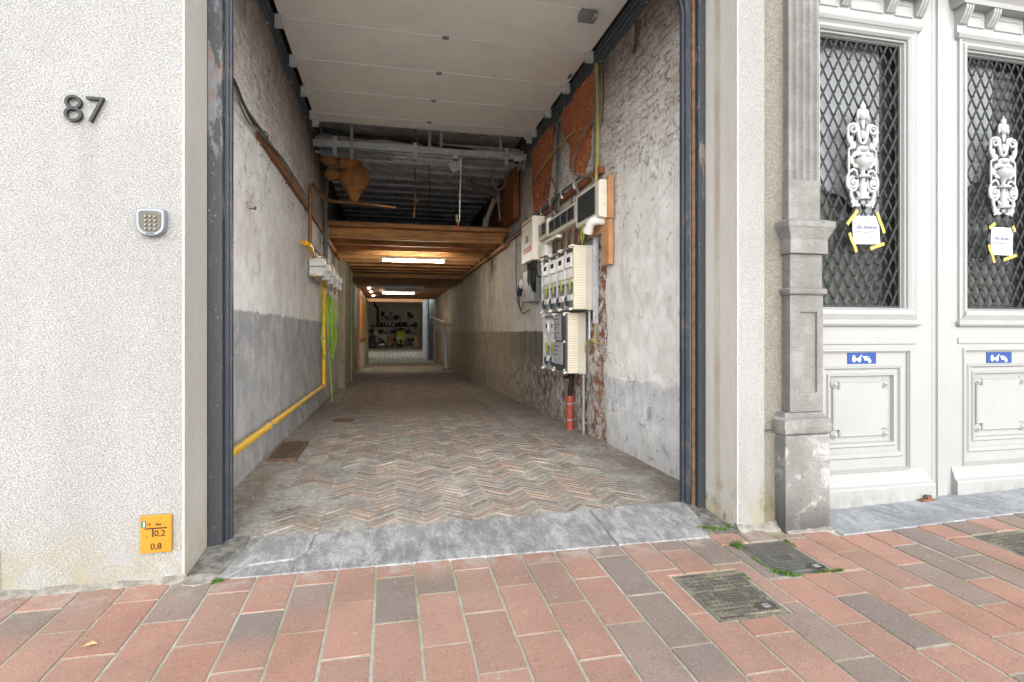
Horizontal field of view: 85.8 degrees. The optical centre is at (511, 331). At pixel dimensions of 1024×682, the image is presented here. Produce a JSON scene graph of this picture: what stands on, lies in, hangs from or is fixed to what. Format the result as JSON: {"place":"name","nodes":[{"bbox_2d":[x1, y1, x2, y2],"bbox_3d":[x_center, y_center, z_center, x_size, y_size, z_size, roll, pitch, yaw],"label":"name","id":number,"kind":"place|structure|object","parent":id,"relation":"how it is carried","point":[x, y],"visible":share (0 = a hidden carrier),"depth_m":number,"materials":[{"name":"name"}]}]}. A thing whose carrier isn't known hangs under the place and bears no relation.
{"place":"outdoors","nodes":[
{"label":"outdoors","id":0,"kind":"place"},
{"bbox_2d":[339,161,369,201],"bbox_3d":[-2.605,-2.458,9.068,0.506,0.752,0.410,0,0,-13],"label":"insulation sack","id":1,"kind":"object","parent":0,"point":[354,180],"visible":0.73,"depth_m":8.96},
{"bbox_2d":[319,156,337,166],"bbox_3d":[-2.917,-2.771,8.850,0.334,0.237,0.304,0,0,-13],"label":"insulation wad","id":2,"kind":"object","parent":1,"relation":"attached to","point":[328,161],"visible":0.57,"depth_m":8.76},
{"bbox_2d":[323,169,340,180],"bbox_3d":[-2.923,-2.546,8.950,0.290,0.183,0.250,0,0,-13],"label":"insulation wad","id":3,"kind":"object","parent":1,"relation":"attached to","point":[331,174],"visible":0.97,"depth_m":8.87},
{"bbox_2d":[337,152,356,169],"bbox_3d":[-2.653,-2.750,8.852,0.320,0.293,0.249,0,0,-13],"label":"insulation wad","id":4,"kind":"object","parent":1,"relation":"on","point":[346,163],"visible":0.64,"depth_m":8.78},
{"bbox_2d":[368,346,434,362],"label":"yard paving","id":5,"kind":"structure","parent":0,"point":[403,354],"depth_m":32.68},
{"bbox_2d":[368,302,368,347],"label":"yard wall","id":6,"kind":"structure","parent":5,"relation":"on","point":[368,324],"depth_m":40.03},
{"bbox_2d":[366,298,424,302],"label":"garage lintel","id":7,"kind":"structure","parent":6,"relation":"attached to","point":[397,300],"depth_m":33.64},
{"bbox_2d":[369,302,419,346],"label":"garage back wall","id":8,"kind":"structure","parent":5,"relation":"on","point":[401,310],"depth_m":42.12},
{"bbox_2d":[371,326,416,329],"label":"wall shelf","id":9,"kind":"object","parent":8,"relation":"attached to","point":[394,326],"depth_m":41.36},
{"bbox_2d":[369,322,417,345],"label":"garage clutter","id":10,"kind":"object","parent":9,"relation":"on","point":[381,341],"visible":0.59,"depth_m":41.42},
{"bbox_2d":[377,311,400,323],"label":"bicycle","id":11,"kind":"object","parent":10,"relation":"on","point":[395,317],"visible":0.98,"depth_m":41.77,"materials":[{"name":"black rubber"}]},
{"bbox_2d":[395,328,405,347],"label":"motor scooter","id":12,"kind":"object","parent":5,"relation":"on","point":[400,336],"visible":1,"depth_m":40.66,"materials":[{"name":"green plastic"}]},
{"bbox_2d":[423,299,428,359],"bbox_3d":[-4.898,-0.175,31.265,0.080,3.350,4.620,0,0,-13],"label":"ribbed sheet","id":13,"kind":"object","parent":5,"relation":"on","point":[426,328],"visible":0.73,"depth_m":30.23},
{"bbox_2d":[420,299,434,360],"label":"yard wall","id":14,"kind":"structure","parent":5,"relation":"on","point":[432,329],"depth_m":31.90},
{"bbox_2d":[188,362,736,577],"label":"passage floor","id":15,"kind":"structure","parent":0,"point":[261,480],"depth_m":4.68,"materials":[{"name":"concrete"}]},
{"bbox_2d":[267,441,308,461],"bbox_3d":[-2.215,1.188,5.484,0.250,0.032,0.830,0,0,-13],"label":"floor grating","id":16,"kind":"object","parent":15,"relation":"on","point":[288,451],"visible":1,"depth_m":5.38,"materials":[{"name":"metal"}]},
{"bbox_2d":[234,0,357,487],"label":"passage wall","id":17,"kind":"structure","parent":15,"relation":"on","point":[277,328],"depth_m":5.54,"materials":[{"name":"paint"}]},
{"bbox_2d":[234,78,323,234],"bbox_3d":[-2.655,-1.772,6.778,0.086,0.193,6.352,0,0,-13],"label":"cable batten","id":18,"kind":"object","parent":17,"relation":"attached to","point":[276,158],"visible":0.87,"depth_m":5.60,"materials":[{"name":"wood"}]},
{"bbox_2d":[234,273,325,455],"bbox_3d":[-2.540,0.053,6.400,0.134,1.816,6.221,0,0,-13],"label":"gas pipe","id":19,"kind":"object","parent":17,"relation":"attached to","point":[250,439],"visible":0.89,"depth_m":6.59,"materials":[{"name":"metal"}]},
{"bbox_2d":[257,0,314,139],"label":"door track","id":20,"kind":"object","parent":17,"relation":"attached to","point":[266,10],"depth_m":6.10,"materials":[{"name":"metal"}]},
{"bbox_2d":[300,240,316,257],"bbox_3d":[-2.786,-1.126,7.553,0.132,0.143,0.747,0,0,-13],"label":"gas valve","id":21,"kind":"object","parent":17,"relation":"attached to","point":[308,246],"visible":1,"depth_m":7.32,"materials":[{"name":"yellow paint"}]},
{"bbox_2d":[309,250,325,283],"bbox_3d":[-2.837,-0.945,8.044,0.229,0.490,0.207,0,0,-13],"label":"gas meter","id":22,"kind":"object","parent":17,"relation":"attached to","point":[317,264],"visible":0.96,"depth_m":7.95,"materials":[{"name":"white metal"}]},
{"bbox_2d":[316,260,330,288],"bbox_3d":[-2.994,-0.935,8.747,0.229,0.510,0.207,0,0,-13],"label":"gas meter","id":23,"kind":"object","parent":17,"relation":"attached to","point":[327,268],"visible":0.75,"depth_m":8.67,"materials":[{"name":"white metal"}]},
{"bbox_2d":[322,163,328,259],"bbox_3d":[-3.230,-2.075,9.545,0.112,1.950,0.110,0,0,-13],"label":"standing pipe","id":24,"kind":"object","parent":17,"relation":"attached to","point":[325,243],"visible":0.52,"depth_m":9.51,"materials":[{"name":"grey metal"}]},
{"bbox_2d":[322,266,334,290],"bbox_3d":[-3.151,-0.945,9.450,0.229,0.490,0.206,0,0,-13],"label":"gas meter","id":25,"kind":"object","parent":17,"relation":"attached to","point":[332,276],"visible":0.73,"depth_m":9.37,"materials":[{"name":"white plastic"}]},
{"bbox_2d":[327,270,338,294],"bbox_3d":[-3.308,-0.935,10.153,0.229,0.510,0.206,0,0,-13],"label":"gas meter","id":26,"kind":"object","parent":17,"relation":"attached to","point":[336,279],"visible":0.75,"depth_m":10.07,"materials":[{"name":"white plastic"}]},
{"bbox_2d":[308,183,394,241],"bbox_3d":[-2.528,-1.692,8.500,0.393,0.844,1.599,0,0,37],"label":"bent pipe","id":27,"kind":"object","parent":17,"relation":"attached to","point":[314,186],"visible":0.96,"depth_m":7.99,"materials":[{"name":"orange metal"}]},
{"bbox_2d":[358,289,365,370],"bbox_3d":[-6.321,-0.050,23.302,0.110,3.100,5.700,0,0,-13],"label":"wooden door","id":28,"kind":"structure","parent":17,"relation":"attached to","point":[361,329],"depth_m":22.41,"materials":[{"name":"brown wood"}]},
{"bbox_2d":[328,220,508,298],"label":"timber loft","id":29,"kind":"structure","parent":17,"relation":"attached to","point":[360,246],"depth_m":12.05,"materials":[{"name":"wood"}]},
{"bbox_2d":[383,285,424,290],"bbox_3d":[-4.019,-1.589,20.384,1.450,0.079,1.600,0,0,-13],"label":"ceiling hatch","id":30,"kind":"object","parent":29,"relation":"attached to","point":[402,288],"visible":1,"depth_m":20.48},
{"bbox_2d":[381,256,445,262],"bbox_3d":[-2.155,-1.580,12.091,1.410,0.110,0.090,0,0,-13],"label":"tube lamp","id":31,"kind":"object","parent":29,"relation":"attached to","point":[411,259],"visible":1,"depth_m":12.07,"materials":[{"name":"beige plastic"}]},
{"bbox_2d":[482,198,495,226],"bbox_3d":[-0.452,-2.357,11.026,0.122,0.565,0.466,0,0,-34],"label":"loft downpipe","id":32,"kind":"object","parent":29,"relation":"on","point":[485,223],"visible":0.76,"depth_m":11.01,"materials":[{"name":"grey plastic"}]},
{"bbox_2d":[484,167,518,227],"bbox_3d":[-0.262,-2.455,11.233,0.110,0.890,3.100,0,0,-13],"label":"loft side board","id":33,"kind":"object","parent":29,"relation":"on","point":[509,207],"visible":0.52,"depth_m":10.18,"materials":[{"name":"wood"}]},
{"bbox_2d":[466,176,502,203],"bbox_3d":[-0.512,-2.624,10.232,0.833,0.398,0.186,0,0,-37],"label":"loft duct","id":34,"kind":"object","parent":33,"relation":"attached to","point":[473,185],"visible":0.94,"depth_m":10.18,"materials":[{"name":"grey metal"}]},
{"bbox_2d":[313,137,526,171],"bbox_3d":[-1.400,-2.752,8.738,3.320,0.395,0.275,0,0,-13],"label":"torsion shaft","id":35,"kind":"object","parent":17,"relation":"attached to","point":[415,150],"visible":0.97,"depth_m":8.68,"materials":[{"name":"metal"}]},
{"bbox_2d":[323,127,517,163],"bbox_3d":[-1.421,-2.976,8.890,3.116,0.408,0.142,0,0,-12],"label":"cable bundle","id":36,"kind":"object","parent":35,"relation":"attached to","point":[390,138],"visible":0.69,"depth_m":8.77,"materials":[{"name":"plastic"}]},
{"bbox_2d":[456,157,461,229],"bbox_3d":[-0.844,-2.190,8.718,0.088,1.161,0.091,0,0,21],"label":"pull cord","id":37,"kind":"object","parent":35,"relation":"hanging from","point":[457,221],"visible":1,"depth_m":8.70,"materials":[{"name":"fabric"}]},
{"bbox_3d":[-3.302,-0.680,9.837,0.159,0.124,0.021,0,0,-13],"label":"hose hook","id":38,"kind":"object","parent":17,"relation":"attached to","visible":0},
{"bbox_2d":[321,293,338,401],"bbox_3d":[-3.290,0.291,10.092,0.127,1.962,1.853,0,0,-11],"label":"garden hose","id":39,"kind":"object","parent":38,"relation":"hanging from","point":[332,317],"visible":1,"depth_m":9.77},
{"bbox_2d":[338,261,349,388],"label":"wall pier","id":40,"kind":"structure","parent":15,"relation":"on","point":[344,335],"depth_m":12.83,"materials":[{"name":"grey paint"}]},
{"bbox_2d":[350,271,352,381],"bbox_3d":[-4.414,-0.100,15.070,0.125,3.100,0.122,0,0,-13],"label":"standing pipe","id":41,"kind":"object","parent":15,"relation":"on","point":[351,326],"visible":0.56,"depth_m":15.03,"materials":[{"name":"metal"}]},
{"bbox_2d":[366,299,367,363],"bbox_3d":[-7.049,0.020,26.675,0.160,3.140,0.400,0,0,-13],"label":"green post","id":42,"kind":"object","parent":15,"relation":"on","point":[366,331],"visible":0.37,"depth_m":26.49,"materials":[{"name":"metal"}]},
{"bbox_2d":[0,0,763,590],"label":"stucco facade","id":43,"kind":"structure","parent":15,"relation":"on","point":[102,374],"depth_m":2.72,"materials":[{"name":"paint"}]},
{"bbox_2d":[63,95,83,121],"bbox_3d":[-2.115,-1.076,2.655,0.077,0.127,0.018,0,0,-13],"label":"house number digit","id":44,"kind":"object","parent":43,"relation":"attached to","point":[69,108],"visible":1,"depth_m":2.65,"materials":[{"name":"grey metal"}]},
{"bbox_2d":[86,96,105,122],"bbox_3d":[-2.022,-1.076,2.676,0.077,0.124,0.018,0,0,-13],"label":"house number digit","id":45,"kind":"object","parent":43,"relation":"attached to","point":[95,112],"visible":1,"depth_m":2.67,"materials":[{"name":"grey metal"}]},
{"bbox_2d":[136,208,167,236],"bbox_3d":[-1.782,-0.539,2.723,0.128,0.139,0.044,0,0,-13],"label":"keypad","id":46,"kind":"object","parent":43,"relation":"attached to","point":[151,222],"visible":1,"depth_m":2.71,"materials":[{"name":"silver metal"}]},
{"bbox_2d":[140,514,172,553],"bbox_3d":[-1.769,1.006,2.740,0.142,0.188,0.017,0,0,-13],"label":"gas marker plate","id":47,"kind":"object","parent":43,"relation":"attached to","point":[156,533],"visible":1,"depth_m":2.73,"materials":[{"name":"plastic"}]},
{"bbox_2d":[207,0,704,545],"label":"steel door frame","id":48,"kind":"object","parent":43,"relation":"attached to","point":[221,266],"visible":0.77,"depth_m":3.22,"materials":[{"name":"metal"}]},
{"bbox_2d":[764,0,782,521],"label":"old wall strip","id":49,"kind":"object","parent":43,"relation":"attached to","point":[773,94],"visible":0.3,"depth_m":3.54,"materials":[{"name":"paint"}]},
{"bbox_2d":[430,316,450,370],"bbox_3d":[-3.290,0.359,24.391,0.280,2.288,8.102,0,0,-13],"label":"handrail","id":50,"kind":"object","parent":15,"relation":"on","point":[445,368],"visible":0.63,"depth_m":20.57,"materials":[{"name":"grey metal"}]},
{"bbox_2d":[261,376,651,535],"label":"herringbone paving","id":51,"kind":"structure","parent":15,"relation":"on","point":[393,418],"depth_m":5.10,"materials":[{"name":"brick"}]},
{"bbox_2d":[218,502,709,578],"bbox_3d":[-0.134,1.248,3.315,2.873,0.104,0.521,0,0,-13],"label":"threshold","id":52,"kind":"object","parent":15,"relation":"on","point":[580,529],"visible":0.76,"depth_m":3.24,"materials":[{"name":"grey stone"}]},
{"bbox_2d":[189,502,737,577],"bbox_3d":[-0.168,1.226,3.318,3.120,0.048,0.470,0,0,-13],"label":"gutter mortar","id":53,"kind":"object","parent":52,"relation":"on","point":[215,559],"visible":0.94,"depth_m":3.08,"materials":[{"name":"concrete"}]},
{"bbox_2d":[435,0,689,479],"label":"passage wall","id":54,"kind":"structure","parent":15,"relation":"on","point":[494,338],"depth_m":5.60,"materials":[{"name":"paint"}]},
{"bbox_2d":[315,121,523,225],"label":"corrugated roof","id":55,"kind":"structure","parent":54,"relation":"on","point":[395,190],"depth_m":11.34,"materials":[{"name":"metal"}]},
{"bbox_2d":[368,162,477,192],"bbox_3d":[-1.583,-2.842,10.222,2.188,0.260,0.149,0,0,-29],"label":"loft pipe","id":56,"kind":"object","parent":55,"relation":"hanging from","point":[409,172],"visible":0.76,"depth_m":10.12,"materials":[{"name":"grey metal"}]},
{"bbox_2d":[523,269,540,302],"bbox_3d":[0.302,-0.705,8.618,0.180,0.490,0.450,0,0,-13],"label":"switch box","id":57,"kind":"object","parent":54,"relation":"attached to","point":[530,295],"visible":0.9,"depth_m":8.42,"materials":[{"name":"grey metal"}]},
{"bbox_2d":[522,215,544,291],"bbox_3d":[0.365,-1.139,8.130,0.231,1.083,0.990,0,0,-13],"label":"control box","id":58,"kind":"object","parent":54,"relation":"attached to","point":[531,242],"visible":0.88,"depth_m":8.11,"materials":[{"name":"beige plastic"}]},
{"bbox_2d":[465,166,603,272],"bbox_3d":[-0.186,-1.778,11.056,0.090,0.125,10.480,0,0,-13],"label":"cable batten","id":59,"kind":"object","parent":54,"relation":"attached to","point":[543,210],"visible":0.77,"depth_m":7.41,"materials":[{"name":"brown wood"}]},
{"bbox_2d":[516,236,522,309],"bbox_3d":[0.126,-1.056,9.592,0.027,1.390,0.738,0,0,-9],"label":"wall cable","id":60,"kind":"object","parent":59,"relation":"hanging from","point":[516,277],"depth_m":9.90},
{"bbox_2d":[517,279,529,313],"bbox_3d":[0.168,-0.570,9.054,0.102,0.566,0.473,0,0,-18],"label":"power plug","id":61,"kind":"object","parent":60,"relation":"hanging from","point":[520,290],"visible":0.91,"depth_m":9.12,"materials":[{"name":"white plastic"}]},
{"bbox_2d":[554,121,558,212],"bbox_3d":[0.602,-2.220,7.444,0.067,1.261,0.165,0,0,9],"label":"wall cable","id":62,"kind":"object","parent":59,"relation":"attached to","point":[557,159],"depth_m":7.47,"materials":[{"name":"grey plastic"}]},
{"bbox_2d":[534,129,575,179],"bbox_3d":[0.557,-2.440,7.702,0.036,0.128,1.952,0,0,-13],"label":"wall cable","id":63,"kind":"object","parent":54,"relation":"attached to","point":[558,145],"depth_m":7.58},
{"bbox_2d":[541,312,585,373],"bbox_3d":[0.620,0.135,6.898,0.250,0.731,1.086,0,0,-13],"label":"meter cabinet","id":64,"kind":"object","parent":54,"relation":"attached to","point":[573,332],"visible":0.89,"depth_m":6.39,"materials":[{"name":"grey plastic"}]},
{"bbox_2d":[554,316,560,339],"bbox_3d":[0.550,-0.043,6.676,0.005,0.295,0.290,0,0,-13],"label":"paper notice","id":65,"kind":"object","parent":64,"relation":"attached to","point":[557,327],"visible":1,"depth_m":6.67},
{"bbox_2d":[553,342,562,364],"bbox_3d":[0.553,0.258,6.661,0.005,0.265,0.380,0,0,-13],"label":"paper notice","id":66,"kind":"object","parent":64,"relation":"attached to","point":[557,352],"visible":1,"depth_m":6.63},
{"bbox_2d":[539,244,592,313],"bbox_3d":[0.638,-0.605,6.779,0.266,0.741,1.366,0,0,-13],"label":"meter cabinet","id":67,"kind":"object","parent":54,"relation":"attached to","point":[566,279],"visible":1,"depth_m":6.38,"materials":[{"name":"grey plastic"}]},
{"bbox_2d":[565,395,576,429],"bbox_3d":[0.726,1.012,6.827,0.132,0.435,0.112,0,0,22],"label":"drain pipe","id":68,"kind":"object","parent":54,"relation":"attached to","point":[569,403],"visible":0.95,"depth_m":6.79,"materials":[{"name":"orange plastic"}]},
{"bbox_2d":[564,373,573,395],"bbox_3d":[0.719,0.635,6.887,0.075,0.406,0.419,0,0,-3],"label":"supply cable","id":69,"kind":"object","parent":68,"relation":"attached to","point":[570,376],"visible":0.73,"depth_m":6.76,"materials":[{"name":"black rubber"}]},
{"bbox_2d":[551,175,613,265],"bbox_3d":[0.773,-1.155,6.769,0.062,0.910,2.265,0,0,-13],"label":"backing board","id":70,"kind":"object","parent":54,"relation":"attached to","point":[605,231],"visible":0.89,"depth_m":5.73,"materials":[{"name":"brown wood"}]},
{"bbox_2d":[539,218,550,241],"bbox_3d":[0.471,-1.423,7.717,0.113,0.264,0.443,0,0,-13],"label":"fuse box","id":71,"kind":"object","parent":70,"relation":"attached to","point":[543,230],"visible":0.44,"depth_m":7.63,"materials":[{"name":"beige plastic"}]},
{"bbox_2d":[539,242,551,258],"bbox_3d":[0.475,-1.150,7.776,0.120,0.200,0.330,0,0,-13],"label":"junction box","id":72,"kind":"object","parent":70,"relation":"attached to","point":[545,250],"visible":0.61,"depth_m":7.62,"materials":[{"name":"white plastic"}]},
{"bbox_2d":[549,201,575,236],"bbox_3d":[0.656,-1.400,6.939,0.093,0.259,1.123,0,0,-13],"label":"fuse box","id":73,"kind":"object","parent":70,"relation":"attached to","point":[562,221],"visible":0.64,"depth_m":6.86,"materials":[{"name":"beige plastic"}]},
{"bbox_2d":[567,205,573,221],"bbox_3d":[0.700,-1.403,6.558,0.008,0.155,0.235,0,0,-13],"label":"window","id":74,"kind":"structure","parent":73,"relation":"in","point":[570,212],"depth_m":6.56,"materials":[{"name":"plastic"}]},
{"bbox_2d":[576,179,606,228],"bbox_3d":[0.855,-1.378,6.025,0.103,0.394,0.713,0,0,-13],"label":"fuse box","id":75,"kind":"object","parent":70,"relation":"attached to","point":[591,200],"visible":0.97,"depth_m":5.82,"materials":[{"name":"beige plastic"}]},
{"bbox_2d":[552,226,587,253],"bbox_3d":[0.706,-1.100,6.719,0.063,0.310,1.463,0,0,-13],"label":"cable group","id":76,"kind":"object","parent":75,"relation":"attached to","point":[555,246],"visible":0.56,"depth_m":6.76,"materials":[{"name":"grey plastic"}]},
{"bbox_2d":[578,186,594,222],"bbox_3d":[0.810,-1.380,6.022,0.008,0.290,0.540,0,0,-13],"label":"window","id":77,"kind":"structure","parent":75,"relation":"in","point":[586,202],"depth_m":6.00,"materials":[{"name":"plastic"}]},
{"bbox_2d":[583,216,604,234],"bbox_3d":[0.888,-1.124,5.835,0.298,0.191,0.154,0,0,27],"label":"vent elbow","id":78,"kind":"object","parent":70,"relation":"attached to","point":[591,223],"visible":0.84,"depth_m":5.79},
{"bbox_2d":[572,119,592,177],"bbox_3d":[0.824,-2.055,6.469,0.051,0.653,0.654,0,0,-13],"label":"wall cable","id":79,"kind":"object","parent":54,"relation":"attached to","point":[581,139],"depth_m":6.50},
{"bbox_2d":[582,369,587,434],"bbox_3d":[0.849,0.820,6.451,0.068,0.820,0.044,0,0,-13],"label":"grey conduit","id":80,"kind":"object","parent":54,"relation":"attached to","point":[583,404],"visible":0.83,"depth_m":6.43,"materials":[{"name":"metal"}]},
{"bbox_2d":[526,0,650,155],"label":"door track","id":81,"kind":"structure","parent":54,"relation":"attached to","point":[624,22],"depth_m":6.03,"materials":[{"name":"metal"}]},
{"bbox_2d":[274,0,627,143],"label":"overhead door","id":82,"kind":"structure","parent":81,"relation":"attached to","point":[502,67],"depth_m":6.27,"materials":[{"name":"grey metal"}]},
{"bbox_2d":[316,113,529,137],"bbox_3d":[-1.290,-3.151,8.384,3.260,0.047,0.329,0,0,-13],"label":"door section","id":83,"kind":"structure","parent":82,"relation":"in","point":[322,117],"depth_m":8.36,"materials":[{"name":"metal"}]},
{"bbox_2d":[308,89,544,129],"bbox_3d":[-1.167,-3.151,7.833,3.260,0.047,0.789,0,0,-13],"label":"door section","id":84,"kind":"structure","parent":82,"relation":"in","point":[320,101],"depth_m":7.80,"materials":[{"name":"metal"}]},
{"bbox_2d":[298,59,561,109],"bbox_3d":[-0.992,-3.151,7.049,3.260,0.047,0.804,0,0,-13],"label":"door section","id":85,"kind":"structure","parent":82,"relation":"in","point":[322,75],"depth_m":7.00,"materials":[{"name":"metal"}]},
{"bbox_2d":[284,19,584,84],"bbox_3d":[-0.814,-3.151,6.254,3.260,0.047,0.814,0,0,-13],"label":"door section","id":86,"kind":"structure","parent":82,"relation":"in","point":[308,40],"depth_m":6.20,"materials":[{"name":"metal"}]},
{"bbox_2d":[274,0,617,52],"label":"door section","id":87,"kind":"structure","parent":82,"relation":"in","point":[515,22],"depth_m":5.51,"materials":[{"name":"metal"}]},
{"bbox_2d":[529,0,627,12],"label":"door section","id":88,"kind":"structure","parent":82,"relation":"in","point":[614,6],"depth_m":5.25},
{"bbox_2d":[588,310,590,342],"bbox_3d":[0.883,-0.055,6.274,0.032,0.370,0.030,0,0,-13],"label":"grey conduit","id":89,"kind":"object","parent":54,"relation":"attached to","point":[589,324],"visible":0.88,"depth_m":6.26,"materials":[{"name":"metal"}]},
{"bbox_2d":[593,236,597,322],"bbox_3d":[0.927,-0.585,6.102,0.052,0.990,0.035,0,0,-13],"label":"mounting rail","id":90,"kind":"object","parent":54,"relation":"attached to","point":[595,279],"visible":0.79,"depth_m":6.09,"materials":[{"name":"metal"}]},
{"bbox_2d":[589,62,603,186],"bbox_3d":[0.924,-2.272,6.064,0.072,1.358,0.325,0,0,-13],"label":"upright conduit","id":91,"kind":"object","parent":54,"relation":"attached to","point":[596,112],"visible":0.91,"depth_m":6.04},
{"bbox_2d":[491,167,508,220],"bbox_3d":[-0.230,-2.398,9.547,0.310,0.908,0.225,0,0,-13],"label":"loft cable","id":92,"kind":"object","parent":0,"point":[498,189],"visible":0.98,"depth_m":9.49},
{"bbox_2d":[0,513,1023,681],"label":"pavement","id":93,"kind":"structure","parent":0,"point":[142,654],"depth_m":2.42,"materials":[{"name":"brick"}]},
{"bbox_2d":[0,520,834,599],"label":"mortar fillet","id":94,"kind":"object","parent":93,"relation":"on","point":[205,578],"visible":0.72,"depth_m":2.73,"materials":[{"name":"concrete"}]},
{"bbox_2d":[211,524,843,583],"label":"weeds","id":95,"kind":"object","parent":93,"relation":"on","point":[737,544],"visible":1,"depth_m":2.94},
{"bbox_2d":[672,570,791,622],"bbox_3d":[1.054,1.288,2.688,0.370,0.041,0.427,0,0,-13],"label":"utility cover","id":96,"kind":"object","parent":93,"relation":"on","point":[724,596],"visible":0.99,"depth_m":2.65,"materials":[{"name":"grey metal"}]},
{"bbox_2d":[741,541,830,576],"bbox_3d":[1.514,1.276,3.095,0.325,0.040,0.390,0,0,-13],"label":"utility cover","id":97,"kind":"object","parent":93,"relation":"on","point":[780,555],"visible":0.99,"depth_m":3.08,"materials":[{"name":"grey metal"}]},
{"bbox_2d":[771,0,835,533],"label":"stone pilaster","id":98,"kind":"object","parent":93,"relation":"on","point":[801,425],"visible":0.56,"depth_m":3.51,"materials":[{"name":"grey stone"}]},
{"bbox_2d":[830,488,1023,535],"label":"door sill","id":99,"kind":"structure","parent":93,"relation":"on","point":[893,516],"depth_m":3.76,"materials":[{"name":"grey stone"}]},
{"bbox_2d":[932,0,948,495],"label":"meeting post","id":100,"kind":"object","parent":99,"relation":"on","point":[940,244],"visible":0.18,"depth_m":4.10,"materials":[{"name":"white paint"}]},
{"bbox_2d":[973,530,1023,556],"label":"utility cover","id":101,"kind":"object","parent":93,"relation":"on","point":[1012,541],"visible":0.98,"depth_m":3.29,"materials":[{"name":"grey metal"}]},
{"bbox_3d":[3.802,-2.300,4.354,3.880,7.300,0.300,0,0,-13],"label":"neighbour wall","id":102,"kind":"object","parent":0,"visible":0},
{"bbox_2d":[819,0,935,508],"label":"carriage door","id":103,"kind":"structure","parent":102,"relation":"attached to","point":[875,106],"depth_m":4.04,"materials":[{"name":"white paint"}]},
{"bbox_2d":[847,352,875,363],"bbox_3d":[2.528,0.191,3.978,0.245,0.083,0.009,0,0,-13],"label":"towing sign","id":104,"kind":"object","parent":103,"relation":"attached to","point":[861,357],"visible":1,"depth_m":3.98,"materials":[{"name":"blue plastic"}]},
{"bbox_2d":[847,209,885,252],"bbox_3d":[2.556,-0.724,3.981,0.344,0.313,0.017,0,0,-13],"label":"paper note","id":105,"kind":"object","parent":103,"relation":"attached to","point":[865,229],"visible":1,"depth_m":3.98,"materials":[{"name":"white paper"}]},
{"bbox_2d":[949,0,1023,494],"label":"carriage door","id":106,"kind":"structure","parent":102,"relation":"attached to","point":[986,191],"depth_m":4.24,"materials":[{"name":"white paint"}]},
{"bbox_2d":[986,352,1011,362],"bbox_3d":[3.764,0.200,4.255,0.245,0.083,0.009,0,0,-13],"label":"towing sign","id":107,"kind":"object","parent":106,"relation":"attached to","point":[998,357],"visible":1,"depth_m":4.25,"materials":[{"name":"blue plastic"}]},
{"bbox_2d":[988,222,1016,262],"bbox_3d":[3.785,-0.684,4.255,0.292,0.319,0.016,0,0,-13],"label":"paper note","id":108,"kind":"object","parent":106,"relation":"attached to","point":[1001,240],"visible":1,"depth_m":4.26,"materials":[{"name":"white paper"}]},
{"bbox_3d":[-0.845,-3.470,6.415,4.350,0.160,5.750,0,0,-13],"label":"passage ceiling","id":109,"kind":"object","parent":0,"visible":0},
{"bbox_2d":[350,124,352,159],"bbox_3d":[-2.431,-3.000,8.354,0.044,0.780,0.033,0,0,-13],"label":"hanger strap","id":110,"kind":"object","parent":109,"relation":"hanging from","point":[351,141],"visible":0.73,"depth_m":8.34,"materials":[{"name":"grey metal"}]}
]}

